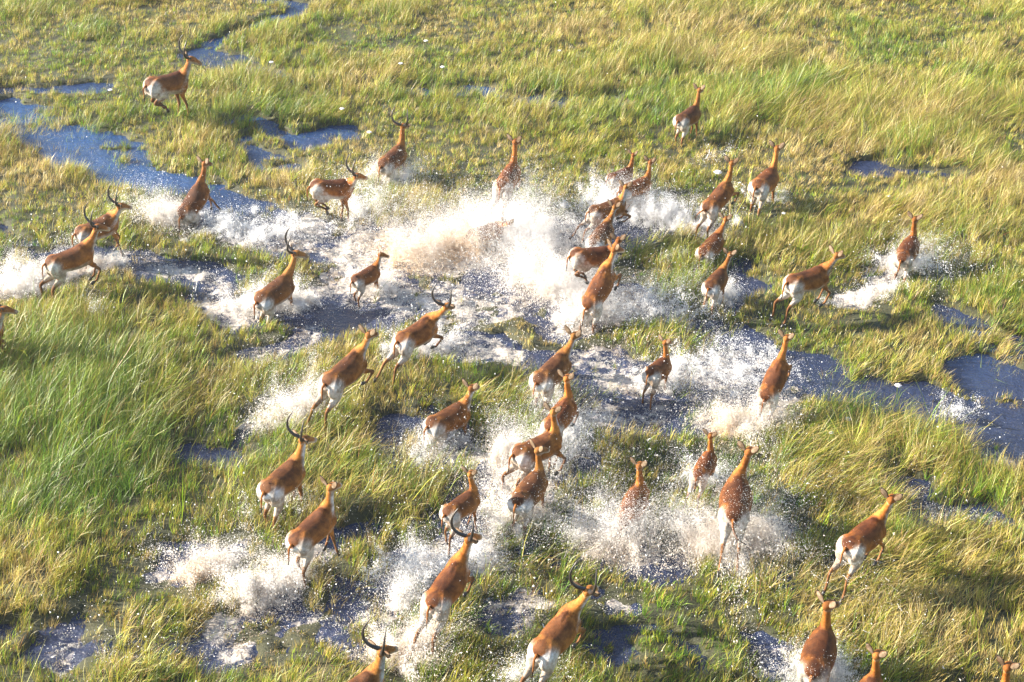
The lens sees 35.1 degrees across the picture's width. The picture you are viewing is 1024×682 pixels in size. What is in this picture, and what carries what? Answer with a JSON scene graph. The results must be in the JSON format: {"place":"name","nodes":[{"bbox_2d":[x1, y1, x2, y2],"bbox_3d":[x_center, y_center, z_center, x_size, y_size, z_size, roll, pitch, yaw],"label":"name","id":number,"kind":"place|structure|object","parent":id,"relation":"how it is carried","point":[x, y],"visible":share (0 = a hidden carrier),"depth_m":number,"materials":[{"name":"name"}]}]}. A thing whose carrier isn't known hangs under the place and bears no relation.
{"place":"outdoors","nodes":[
{"label":"outdoors","id":0,"kind":"place"},
{"bbox_2d":[0,0,1023,681],"bbox_3d":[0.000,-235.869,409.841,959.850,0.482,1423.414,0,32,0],"label":"ground","id":1,"kind":"structure","parent":0,"point":[290,638],"depth_m":32.14,"materials":[{"name":"green plant"}]},
{"bbox_2d":[0,304,17,353],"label":"antelope","id":2,"kind":"object","parent":1,"relation":"on","point":[4,310],"visible":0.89,"depth_m":30.65,"materials":[{"name":"fur"}]},
{"bbox_2d":[72,183,131,268],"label":"antelope","id":3,"kind":"object","parent":1,"relation":"on","point":[82,232],"visible":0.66,"depth_m":34.41,"materials":[{"name":"fur"}]},
{"bbox_2d":[143,35,201,116],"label":"antelope","id":4,"kind":"object","parent":1,"relation":"on","point":[159,89],"visible":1,"depth_m":40.34,"materials":[{"name":"fur"}]},
{"bbox_2d":[251,228,308,324],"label":"antelope","id":5,"kind":"object","parent":1,"relation":"on","point":[275,292],"visible":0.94,"depth_m":32.63,"materials":[{"name":"fur"}]},
{"bbox_2d":[256,411,316,533],"bbox_3d":[-3.749,2.249,26.959,0.619,2.110,1.272,17,36,25],"label":"antelope","id":6,"kind":"object","parent":1,"relation":"on","point":[279,484],"visible":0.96,"depth_m":26.87,"materials":[{"name":"fur"}]},
{"bbox_2d":[307,153,367,224],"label":"antelope","id":7,"kind":"object","parent":1,"relation":"on","point":[323,193],"visible":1,"depth_m":35.57,"materials":[{"name":"fur"}]},
{"bbox_2d":[303,324,378,436],"bbox_3d":[-3.055,0.679,29.286,0.683,1.786,1.760,21,38,30],"label":"antelope","id":8,"kind":"object","parent":1,"relation":"on","point":[349,368],"visible":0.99,"depth_m":29.23,"materials":[{"name":"fur"}]},
{"bbox_2d":[349,247,389,306],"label":"antelope","id":9,"kind":"object","parent":1,"relation":"on","point":[360,281],"visible":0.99,"depth_m":33.34,"materials":[{"name":"fur"}]},
{"bbox_2d":[373,283,454,389],"bbox_3d":[-1.884,-0.183,30.551,0.767,1.848,1.812,46,54,49],"label":"antelope","id":10,"kind":"object","parent":1,"relation":"on","point":[423,330],"visible":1,"depth_m":30.50,"materials":[{"name":"fur"}]},
{"bbox_2d":[407,508,481,663],"bbox_3d":[-0.985,3.672,24.240,0.629,2.127,1.666,15,35,23],"label":"antelope","id":11,"kind":"object","parent":1,"relation":"on","point":[447,588],"visible":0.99,"depth_m":24.27,"materials":[{"name":"fur"}]},
{"bbox_2d":[423,378,479,449],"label":"antelope","id":12,"kind":"object","parent":1,"relation":"on","point":[444,421],"visible":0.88,"depth_m":28.98,"materials":[{"name":"fur"}]},
{"bbox_2d":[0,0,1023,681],"bbox_3d":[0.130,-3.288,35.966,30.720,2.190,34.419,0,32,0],"label":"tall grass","id":13,"kind":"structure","parent":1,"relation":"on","point":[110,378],"depth_m":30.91,"materials":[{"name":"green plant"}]},
{"bbox_2d":[520,561,600,681],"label":"antelope","id":14,"kind":"object","parent":1,"relation":"on","point":[550,644],"visible":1,"depth_m":23.35,"materials":[{"name":"fur"}]},
{"bbox_2d":[616,155,655,209],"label":"antelope","id":15,"kind":"object","parent":1,"relation":"on","point":[646,182],"visible":0.74,"depth_m":36.64,"materials":[{"name":"fur"}]},
{"bbox_2d":[641,334,671,409],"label":"antelope","id":16,"kind":"object","parent":1,"relation":"on","point":[660,366],"visible":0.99,"depth_m":30.15,"materials":[{"name":"fur"}]},
{"bbox_2d":[673,83,704,146],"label":"antelope","id":17,"kind":"object","parent":1,"relation":"on","point":[684,120],"visible":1,"depth_m":39.69,"materials":[{"name":"fur"}]},
{"bbox_2d":[682,428,717,516],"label":"antelope","id":18,"kind":"object","parent":1,"relation":"on","point":[710,456],"visible":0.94,"depth_m":27.06,"materials":[{"name":"fur"}]},
{"bbox_2d":[695,212,732,265],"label":"antelope","id":19,"kind":"object","parent":1,"relation":"on","point":[709,248],"visible":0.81,"depth_m":34.63,"materials":[{"name":"fur"}]},
{"bbox_2d":[716,439,759,577],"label":"antelope","id":20,"kind":"object","parent":1,"relation":"on","point":[739,481],"visible":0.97,"depth_m":26.01,"materials":[{"name":"fur"}]},
{"bbox_2d":[769,244,844,328],"bbox_3d":[5.888,-1.158,32.328,1.503,1.650,0.604,-7,33,-11],"label":"antelope","id":21,"kind":"object","parent":1,"relation":"on","point":[796,286],"visible":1,"depth_m":32.19,"materials":[{"name":"fur"}]},
{"bbox_2d":[821,487,902,604],"bbox_3d":[5.438,3.117,25.229,1.469,1.678,0.519,-22,38,-30],"label":"antelope","id":22,"kind":"object","parent":1,"relation":"on","point":[871,529],"visible":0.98,"depth_m":25.10,"materials":[{"name":"fur"}]},
{"bbox_2d":[859,642,887,681],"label":"antelope","id":23,"kind":"object","parent":1,"relation":"on","point":[874,675],"visible":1,"depth_m":22.71,"materials":[{"name":"fur"}]},
{"bbox_2d":[996,654,1020,681],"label":"antelope","id":24,"kind":"object","parent":1,"relation":"on","point":[1009,667],"visible":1,"depth_m":22.42,"materials":[{"name":"fur"}]},
{"bbox_2d":[0,0,1023,681],"bbox_3d":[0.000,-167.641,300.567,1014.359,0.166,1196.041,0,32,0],"label":"water","id":25,"kind":"structure","parent":0,"point":[976,376],"depth_m":31.35,"materials":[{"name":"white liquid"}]},
{"bbox_2d":[0,209,97,299],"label":"splash","id":26,"kind":"object","parent":25,"relation":"on","point":[28,280],"visible":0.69,"depth_m":33.99,"materials":[{"name":"liquid"}]},
{"bbox_2d":[39,203,110,301],"bbox_3d":[-9.017,-1.781,33.272,1.655,2.085,0.546,-14,35,-21],"label":"antelope","id":27,"kind":"object","parent":25,"relation":"in","point":[75,257],"visible":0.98,"depth_m":33.20,"materials":[{"name":"fur"}]},
{"bbox_2d":[83,288,114,317],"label":"splash","id":28,"kind":"object","parent":25,"relation":"on","point":[94,306],"visible":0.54,"depth_m":32.66,"materials":[{"name":"liquid"}]},
{"bbox_2d":[67,246,137,279],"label":"splash","id":29,"kind":"object","parent":25,"relation":"on","point":[107,260],"visible":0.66,"depth_m":34.70,"materials":[{"name":"liquid"}]},
{"bbox_2d":[58,152,202,237],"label":"splash","id":30,"kind":"object","parent":25,"relation":"on","point":[170,216],"visible":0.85,"depth_m":36.21,"materials":[{"name":"liquid"}]},
{"bbox_2d":[177,155,221,231],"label":"antelope","id":31,"kind":"object","parent":25,"relation":"on","point":[198,193],"visible":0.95,"depth_m":36.10,"materials":[{"name":"fur"}]},
{"bbox_2d":[123,513,279,597],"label":"splash","id":32,"kind":"object","parent":25,"relation":"on","point":[182,570],"visible":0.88,"depth_m":26.12,"materials":[{"name":"liquid"}]},
{"bbox_2d":[190,537,342,642],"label":"splash","id":33,"kind":"object","parent":25,"relation":"on","point":[263,581],"visible":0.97,"depth_m":25.62,"materials":[{"name":"liquid"}]},
{"bbox_2d":[177,188,355,269],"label":"splash","id":34,"kind":"object","parent":25,"relation":"on","point":[252,229],"visible":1,"depth_m":35.92,"materials":[{"name":"liquid"}]},
{"bbox_2d":[208,257,331,325],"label":"splash","id":35,"kind":"object","parent":25,"relation":"on","point":[246,307],"visible":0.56,"depth_m":33.21,"materials":[{"name":"liquid"}]},
{"bbox_2d":[223,479,320,540],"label":"splash","id":36,"kind":"object","parent":25,"relation":"on","point":[273,508],"visible":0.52,"depth_m":27.42,"materials":[{"name":"liquid"}]},
{"bbox_2d":[285,475,341,588],"bbox_3d":[-3.124,3.045,25.717,0.516,1.838,1.223,20,37,29],"label":"antelope","id":37,"kind":"object","parent":25,"relation":"on","point":[309,532],"visible":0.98,"depth_m":25.56,"materials":[{"name":"fur"}]},
{"bbox_2d":[234,310,411,444],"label":"splash","id":38,"kind":"object","parent":25,"relation":"on","point":[303,400],"visible":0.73,"depth_m":29.78,"materials":[{"name":"liquid"}]},
{"bbox_2d":[274,122,460,257],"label":"splash","id":39,"kind":"object","parent":25,"relation":"on","point":[363,208],"visible":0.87,"depth_m":36.60,"materials":[{"name":"liquid"}]},
{"bbox_2d":[336,261,399,308],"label":"splash","id":40,"kind":"object","parent":25,"relation":"on","point":[385,287],"visible":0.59,"depth_m":33.84,"materials":[{"name":"liquid"}]},
{"bbox_2d":[348,619,397,681],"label":"antelope","id":41,"kind":"object","parent":25,"relation":"on","point":[373,671],"visible":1,"depth_m":22.52,"materials":[{"name":"fur"}]},
{"bbox_2d":[312,132,453,188],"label":"splash","id":42,"kind":"object","parent":25,"relation":"on","point":[403,177],"visible":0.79,"depth_m":37.98,"materials":[{"name":"liquid"}]},
{"bbox_2d":[375,107,410,187],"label":"antelope","id":43,"kind":"object","parent":25,"relation":"in","point":[383,166],"visible":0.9,"depth_m":37.76,"materials":[{"name":"fur"}]},
{"bbox_2d":[357,529,461,636],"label":"splash","id":44,"kind":"object","parent":25,"relation":"on","point":[396,597],"visible":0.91,"depth_m":25.37,"materials":[{"name":"liquid"}]},
{"bbox_2d":[352,301,473,366],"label":"splash","id":45,"kind":"object","parent":25,"relation":"on","point":[446,345],"visible":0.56,"depth_m":31.88,"materials":[{"name":"liquid"}]},
{"bbox_2d":[323,581,509,681],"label":"splash","id":46,"kind":"object","parent":25,"relation":"on","point":[419,649],"visible":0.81,"depth_m":24.29,"materials":[{"name":"liquid"}]},
{"bbox_2d":[323,498,530,624],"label":"splash","id":47,"kind":"object","parent":25,"relation":"on","point":[443,558],"visible":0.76,"depth_m":26.21,"materials":[{"name":"liquid"}]},
{"bbox_2d":[377,386,483,470],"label":"splash","id":48,"kind":"object","parent":25,"relation":"on","point":[424,444],"visible":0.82,"depth_m":29.02,"materials":[{"name":"liquid"}]},
{"bbox_2d":[301,149,570,322],"bbox_3d":[-1.470,-3.045,34.944,6.606,2.374,6.827,0,32,0],"label":"splash","id":49,"kind":"object","parent":25,"relation":"on","point":[418,249],"visible":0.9,"depth_m":35.02,"materials":[{"name":"liquid"}]},
{"bbox_2d":[439,465,480,558],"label":"antelope","id":50,"kind":"object","parent":25,"relation":"on","point":[463,501],"visible":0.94,"depth_m":26.31,"materials":[{"name":"fur"}]},
{"bbox_2d":[313,168,630,324],"bbox_3d":[-0.950,-2.597,33.781,7.272,2.847,6.071,0,32,0],"label":"splash","id":51,"kind":"object","parent":25,"relation":"on","point":[538,282],"visible":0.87,"depth_m":33.77,"materials":[{"name":"liquid"}]},
{"bbox_2d":[566,232,626,284],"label":"antelope","id":52,"kind":"object","parent":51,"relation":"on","point":[580,259],"visible":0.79,"depth_m":32.92,"materials":[{"name":"fur"}]},
{"bbox_2d":[369,106,593,291],"bbox_3d":[-0.870,-3.439,35.390,6.926,2.569,5.738,-14,35,-21],"label":"splash","id":53,"kind":"object","parent":25,"relation":"on","point":[528,218],"visible":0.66,"depth_m":35.48,"materials":[{"name":"liquid"}]},
{"bbox_2d":[463,218,513,249],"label":"antelope","id":54,"kind":"object","parent":25,"relation":"on","point":[503,224],"visible":0.59,"depth_m":35.26,"materials":[{"name":"fur"}]},
{"bbox_2d":[393,429,591,582],"bbox_3d":[-0.292,2.479,26.878,3.539,1.540,3.443,0,32,0],"label":"splash","id":55,"kind":"object","parent":25,"relation":"on","point":[506,513],"visible":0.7,"depth_m":27.18,"materials":[{"name":"liquid"}]},
{"bbox_2d":[437,388,557,478],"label":"splash","id":56,"kind":"object","parent":25,"relation":"on","point":[509,445],"visible":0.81,"depth_m":28.56,"materials":[{"name":"liquid"}]},
{"bbox_2d":[488,133,521,222],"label":"antelope","id":57,"kind":"object","parent":25,"relation":"in","point":[511,165],"visible":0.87,"depth_m":36.15,"materials":[{"name":"fur"}]},
{"bbox_2d":[0,2,1022,681],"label":"flying drops","id":58,"kind":"object","parent":25,"relation":"on","point":[470,410],"visible":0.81,"depth_m":30.89,"materials":[{"name":"liquid"}]},
{"bbox_2d":[0,173,1022,680],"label":"foam","id":59,"kind":"object","parent":25,"relation":"on","point":[466,437],"visible":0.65,"depth_m":31.65,"materials":[{"name":"liquid"}]},
{"bbox_2d":[507,438,549,540],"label":"antelope","id":60,"kind":"object","parent":25,"relation":"on","point":[530,492],"visible":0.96,"depth_m":26.79,"materials":[{"name":"fur"}]},
{"bbox_2d":[498,401,565,494],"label":"antelope","id":61,"kind":"object","parent":25,"relation":"on","point":[523,459],"visible":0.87,"depth_m":27.56,"materials":[{"name":"fur"}]},
{"bbox_2d":[515,382,563,416],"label":"splash","id":62,"kind":"object","parent":25,"relation":"on","point":[557,391],"visible":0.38,"depth_m":30.18,"materials":[{"name":"liquid"}]},
{"bbox_2d":[460,590,643,681],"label":"splash","id":63,"kind":"object","parent":25,"relation":"on","point":[512,675],"visible":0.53,"depth_m":23.90,"materials":[{"name":"liquid"}]},
{"bbox_2d":[529,325,581,419],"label":"antelope","id":64,"kind":"object","parent":25,"relation":"in","point":[541,379],"visible":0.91,"depth_m":29.66,"materials":[{"name":"fur"}]},
{"bbox_2d":[533,368,578,476],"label":"antelope","id":65,"kind":"object","parent":25,"relation":"on","point":[565,419],"visible":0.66,"depth_m":28.31,"materials":[{"name":"fur"}]},
{"bbox_2d":[461,340,660,520],"bbox_3d":[0.775,1.106,28.807,3.660,1.830,4.836,0,32,0],"label":"splash","id":66,"kind":"object","parent":25,"relation":"on","point":[568,432],"visible":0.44,"depth_m":28.81,"materials":[{"name":"liquid"}]},
{"bbox_2d":[514,233,665,354],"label":"splash","id":67,"kind":"object","parent":25,"relation":"on","point":[574,314],"visible":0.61,"depth_m":32.75,"materials":[{"name":"liquid"}]},
{"bbox_2d":[569,179,632,246],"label":"antelope","id":68,"kind":"object","parent":25,"relation":"on","point":[604,209],"visible":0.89,"depth_m":35.10,"materials":[{"name":"fur"}]},
{"bbox_2d":[579,238,624,333],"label":"antelope","id":69,"kind":"object","parent":25,"relation":"on","point":[603,280],"visible":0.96,"depth_m":32.24,"materials":[{"name":"fur"}]},
{"bbox_2d":[585,199,620,247],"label":"antelope","id":70,"kind":"object","parent":25,"relation":"on","point":[607,225],"visible":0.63,"depth_m":34.65,"materials":[{"name":"fur"}]},
{"bbox_2d":[547,161,667,232],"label":"splash","id":71,"kind":"object","parent":25,"relation":"on","point":[601,196],"visible":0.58,"depth_m":36.84,"materials":[{"name":"liquid"}]},
{"bbox_2d":[605,149,637,195],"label":"antelope","id":72,"kind":"object","parent":25,"relation":"on","point":[618,175],"visible":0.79,"depth_m":37.32,"materials":[{"name":"fur"}]},
{"bbox_2d":[614,456,651,541],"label":"antelope","id":73,"kind":"object","parent":25,"relation":"in","point":[639,482],"visible":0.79,"depth_m":26.71,"materials":[{"name":"fur"}]},
{"bbox_2d":[485,441,812,614],"bbox_3d":[2.202,2.545,26.554,5.551,1.776,4.334,-18,36,-26],"label":"splash","id":74,"kind":"object","parent":25,"relation":"on","point":[605,542],"visible":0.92,"depth_m":26.54,"materials":[{"name":"liquid"}]},
{"bbox_2d":[618,347,687,397],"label":"splash","id":75,"kind":"object","parent":25,"relation":"on","point":[661,385],"visible":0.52,"depth_m":30.70,"materials":[{"name":"liquid"}]},
{"bbox_2d":[329,377,1000,681],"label":"splash","id":76,"kind":"object","parent":25,"relation":"on","point":[707,544],"visible":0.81,"depth_m":26.49,"materials":[{"name":"liquid"}]},
{"bbox_2d":[653,249,689,263],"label":"splash","id":77,"kind":"object","parent":25,"relation":"on","point":[683,256],"visible":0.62,"depth_m":34.92,"materials":[{"name":"liquid"}]},
{"bbox_2d":[574,226,805,350],"bbox_3d":[3.741,-1.195,32.614,5.091,1.708,4.367,-10,33,-16],"label":"splash","id":78,"kind":"object","parent":25,"relation":"on","point":[654,311],"visible":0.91,"depth_m":33.09,"materials":[{"name":"liquid"}]},
{"bbox_2d":[619,163,766,240],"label":"splash","id":79,"kind":"object","parent":25,"relation":"on","point":[665,214],"visible":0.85,"depth_m":36.38,"materials":[{"name":"liquid"}]},
{"bbox_2d":[664,438,754,497],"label":"splash","id":80,"kind":"object","parent":25,"relation":"on","point":[712,477],"visible":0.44,"depth_m":28.06,"materials":[{"name":"liquid"}]},
{"bbox_2d":[693,155,739,239],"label":"antelope","id":81,"kind":"object","parent":25,"relation":"on","point":[713,203],"visible":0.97,"depth_m":35.35,"materials":[{"name":"fur"}]},
{"bbox_2d":[701,247,736,319],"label":"antelope","id":82,"kind":"object","parent":25,"relation":"in","point":[716,280],"visible":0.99,"depth_m":32.81,"materials":[{"name":"fur"}]},
{"bbox_2d":[626,324,814,419],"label":"splash","id":83,"kind":"object","parent":25,"relation":"on","point":[710,352],"visible":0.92,"depth_m":31.27,"materials":[{"name":"liquid"}]},
{"bbox_2d":[689,268,763,329],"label":"splash","id":84,"kind":"object","parent":25,"relation":"on","point":[729,294],"visible":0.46,"depth_m":33.48,"materials":[{"name":"liquid"}]},
{"bbox_2d":[683,135,772,164],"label":"splash","id":85,"kind":"object","parent":25,"relation":"on","point":[720,149],"visible":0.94,"depth_m":39.18,"materials":[{"name":"liquid"}]},
{"bbox_2d":[720,179,803,209],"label":"splash","id":86,"kind":"object","parent":25,"relation":"on","point":[776,198],"visible":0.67,"depth_m":37.27,"materials":[{"name":"liquid"}]},
{"bbox_2d":[748,140,784,216],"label":"antelope","id":87,"kind":"object","parent":25,"relation":"on","point":[762,185],"visible":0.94,"depth_m":36.53,"materials":[{"name":"fur"}]},
{"bbox_2d":[665,344,869,495],"bbox_3d":[4.348,0.851,29.180,3.887,1.864,4.643,15,35,22],"label":"splash","id":88,"kind":"object","parent":25,"relation":"on","point":[726,418],"visible":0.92,"depth_m":29.40,"materials":[{"name":"liquid"}]},
{"bbox_2d":[754,328,794,426],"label":"antelope","id":89,"kind":"object","parent":25,"relation":"on","point":[776,376],"visible":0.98,"depth_m":29.26,"materials":[{"name":"fur"}]},
{"bbox_2d":[738,601,896,681],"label":"splash","id":90,"kind":"object","parent":25,"relation":"on","point":[837,671],"visible":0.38,"depth_m":23.93,"materials":[{"name":"liquid"}]},
{"bbox_2d":[797,589,840,681],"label":"antelope","id":91,"kind":"object","parent":25,"relation":"in","point":[819,653],"visible":0.98,"depth_m":23.42,"materials":[{"name":"fur"}]},
{"bbox_2d":[813,275,914,310],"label":"splash","id":92,"kind":"object","parent":25,"relation":"on","point":[876,295],"visible":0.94,"depth_m":33.57,"materials":[{"name":"liquid"}]},
{"bbox_2d":[892,211,922,281],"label":"antelope","id":93,"kind":"object","parent":25,"relation":"in","point":[907,251],"visible":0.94,"depth_m":34.03,"materials":[{"name":"fur"}]},
{"bbox_2d":[847,219,1021,321],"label":"splash","id":94,"kind":"object","parent":25,"relation":"on","point":[889,265],"visible":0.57,"depth_m":34.42,"materials":[{"name":"liquid"}]},
{"bbox_2d":[928,387,986,423],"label":"splash","id":95,"kind":"object","parent":25,"relation":"on","point":[960,409],"visible":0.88,"depth_m":30.06,"materials":[{"name":"liquid"}]},
{"bbox_2d":[15,0,1022,681],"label":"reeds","id":96,"kind":"object","parent":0,"point":[529,428],"visible":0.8,"depth_m":30.23,"materials":[{"name":"green plant"}]}
]}

